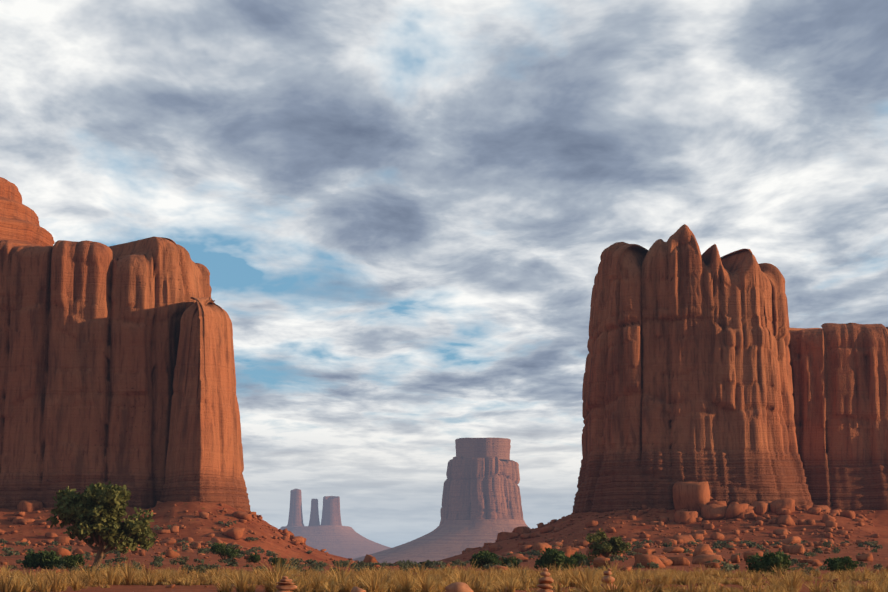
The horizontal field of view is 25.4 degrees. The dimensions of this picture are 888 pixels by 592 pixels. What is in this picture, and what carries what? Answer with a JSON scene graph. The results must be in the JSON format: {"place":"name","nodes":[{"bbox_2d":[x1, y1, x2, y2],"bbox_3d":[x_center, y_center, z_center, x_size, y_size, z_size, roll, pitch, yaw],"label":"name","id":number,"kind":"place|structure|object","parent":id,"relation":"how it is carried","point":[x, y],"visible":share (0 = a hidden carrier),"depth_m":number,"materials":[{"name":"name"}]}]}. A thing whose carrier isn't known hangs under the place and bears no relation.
{"place":"outdoors","nodes":[
{"label":"outdoors","id":0,"kind":"place"},
{"bbox_2d":[0,177,54,246],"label":"dome","id":1,"kind":"structure","parent":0,"point":[19,224],"depth_m":486.52,"materials":[{"name":"stone"}]},
{"bbox_2d":[0,500,887,591],"bbox_3d":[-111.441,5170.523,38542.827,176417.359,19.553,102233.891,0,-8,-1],"label":"ground","id":2,"kind":"structure","parent":0,"point":[161,517],"depth_m":380.69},
{"bbox_2d":[20,550,60,568],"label":"bush","id":3,"kind":"object","parent":2,"relation":"on","point":[45,559],"visible":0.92,"depth_m":157.55,"materials":[{"name":"green plant"}]},
{"bbox_2d":[58,554,84,568],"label":"bush","id":4,"kind":"object","parent":2,"relation":"on","point":[69,561],"visible":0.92,"depth_m":155.59,"materials":[{"name":"green plant"}]},
{"bbox_2d":[47,481,157,570],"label":"juniper tree","id":5,"kind":"object","parent":2,"relation":"on","point":[95,512],"visible":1,"depth_m":148.04,"materials":[{"name":"green plant"}]},
{"bbox_2d":[0,236,211,509],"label":"butte","id":6,"kind":"object","parent":2,"relation":"on","point":[89,335],"visible":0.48,"depth_m":402.32,"materials":[{"name":"stone"}]},
{"bbox_2d":[159,297,250,512],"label":"rock buttress","id":7,"kind":"structure","parent":2,"relation":"on","point":[204,462],"depth_m":396.79,"materials":[{"name":"stone"}]},
{"bbox_2d":[209,542,240,559],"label":"bush","id":8,"kind":"object","parent":2,"relation":"on","point":[220,549],"visible":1,"depth_m":187.70,"materials":[{"name":"green plant"}]},
{"bbox_2d":[246,553,260,562],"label":"bush","id":9,"kind":"object","parent":2,"relation":"on","point":[255,557],"visible":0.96,"depth_m":197.67,"materials":[{"name":"green plant"}]},
{"bbox_2d":[271,557,286,565],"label":"bush","id":10,"kind":"object","parent":2,"relation":"on","point":[274,562],"visible":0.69,"depth_m":182.81,"materials":[{"name":"green plant"}]},
{"bbox_2d":[276,576,296,591],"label":"cairn","id":11,"kind":"object","parent":2,"relation":"on","point":[285,584],"visible":1,"depth_m":43.87,"materials":[{"name":"stone"}]},
{"bbox_2d":[280,525,389,558],"bbox_3d":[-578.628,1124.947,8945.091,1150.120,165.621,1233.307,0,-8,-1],"label":"talus slope","id":12,"kind":"structure","parent":2,"relation":"on","point":[347,542],"depth_m":8693.33,"materials":[{"name":"stone"}]},
{"bbox_2d":[287,489,303,525],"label":"spire","id":13,"kind":"structure","parent":12,"relation":"on","point":[295,515],"depth_m":8919.62,"materials":[{"name":"stone"}]},
{"bbox_2d":[308,499,319,525],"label":"spire","id":14,"kind":"structure","parent":12,"relation":"on","point":[314,517],"depth_m":8926.19,"materials":[{"name":"stone"}]},
{"bbox_2d":[320,496,341,525],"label":"spire","id":15,"kind":"structure","parent":12,"relation":"on","point":[331,515],"depth_m":8917.48,"materials":[{"name":"stone"}]},
{"bbox_2d":[351,586,365,591],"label":"stone","id":16,"kind":"object","parent":2,"relation":"on","point":[356,589],"visible":1,"depth_m":42.82,"materials":[{"name":"brown stone"}]},
{"bbox_2d":[352,519,530,562],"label":"talus slope","id":17,"kind":"structure","parent":2,"relation":"on","point":[447,539],"depth_m":3874.44,"materials":[{"name":"stone"}]},
{"bbox_2d":[439,456,523,524],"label":"butte","id":18,"kind":"object","parent":17,"relation":"on","point":[480,488],"visible":0.85,"depth_m":3945.66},
{"bbox_2d":[455,437,510,459],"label":"butte cap","id":19,"kind":"object","parent":18,"relation":"on","point":[499,448],"visible":0.98,"depth_m":3959.61,"materials":[{"name":"stone"}]},
{"bbox_2d":[0,520,882,574],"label":"desert shrubs","id":20,"kind":"object","parent":2,"relation":"on","point":[403,565],"visible":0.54,"depth_m":211.42,"materials":[{"name":"green plant"}]},
{"bbox_2d":[0,481,887,587],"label":"boulders","id":21,"kind":"object","parent":2,"relation":"on","point":[691,501],"visible":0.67,"depth_m":390.81,"materials":[{"name":"stone"}]},
{"bbox_2d":[0,554,887,591],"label":"dry grass tufts","id":22,"kind":"object","parent":2,"relation":"on","point":[397,580],"visible":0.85,"depth_m":54.35,"materials":[{"name":"yellow plant"}]},
{"bbox_2d":[445,582,472,591],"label":"stone","id":23,"kind":"object","parent":2,"relation":"on","point":[458,587],"visible":1,"depth_m":43.15,"materials":[{"name":"brown stone"}]},
{"bbox_2d":[469,550,501,569],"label":"bush","id":24,"kind":"object","parent":2,"relation":"on","point":[483,557],"visible":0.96,"depth_m":163.13,"materials":[{"name":"green plant"}]},
{"bbox_2d":[499,556,520,567],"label":"bush","id":25,"kind":"object","parent":2,"relation":"on","point":[505,561],"visible":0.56,"depth_m":168.23,"materials":[{"name":"green plant"}]},
{"bbox_2d":[536,568,553,591],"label":"cairn","id":26,"kind":"object","parent":2,"relation":"on","point":[543,585],"visible":0.96,"depth_m":45.47,"materials":[{"name":"stone"}]},
{"bbox_2d":[534,547,578,570],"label":"bush","id":27,"kind":"object","parent":2,"relation":"on","point":[552,557],"visible":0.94,"depth_m":148.24,"materials":[{"name":"green plant"}]},
{"bbox_2d":[573,551,589,565],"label":"bush","id":28,"kind":"object","parent":2,"relation":"on","point":[581,557],"visible":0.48,"depth_m":173.44,"materials":[{"name":"green plant"}]},
{"bbox_2d":[585,529,631,560],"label":"bush","id":29,"kind":"object","parent":2,"relation":"on","point":[613,546],"visible":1,"depth_m":168.21,"materials":[{"name":"green plant"}]},
{"bbox_2d":[600,568,616,591],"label":"cairn","id":30,"kind":"object","parent":2,"relation":"on","point":[606,577],"visible":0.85,"depth_m":44.52,"materials":[{"name":"stone"}]},
{"bbox_2d":[571,224,813,513],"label":"butte","id":31,"kind":"object","parent":2,"relation":"on","point":[688,374],"visible":0.94,"depth_m":434.13,"materials":[{"name":"stone"}]},
{"bbox_2d":[745,551,790,574],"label":"bush","id":32,"kind":"object","parent":2,"relation":"on","point":[767,562],"visible":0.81,"depth_m":111.04,"materials":[{"name":"green plant"}]},
{"bbox_2d":[788,323,887,510],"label":"mesa","id":33,"kind":"structure","parent":2,"relation":"on","point":[840,382],"depth_m":457.81,"materials":[{"name":"stone"}]},
{"bbox_2d":[823,556,858,574],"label":"bush","id":34,"kind":"object","parent":2,"relation":"on","point":[838,564],"visible":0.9,"depth_m":117.06,"materials":[{"name":"green plant"}]},
{"bbox_2d":[0,0,887,547],"label":"sky","id":35,"kind":"structure","parent":0,"point":[401,215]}
]}

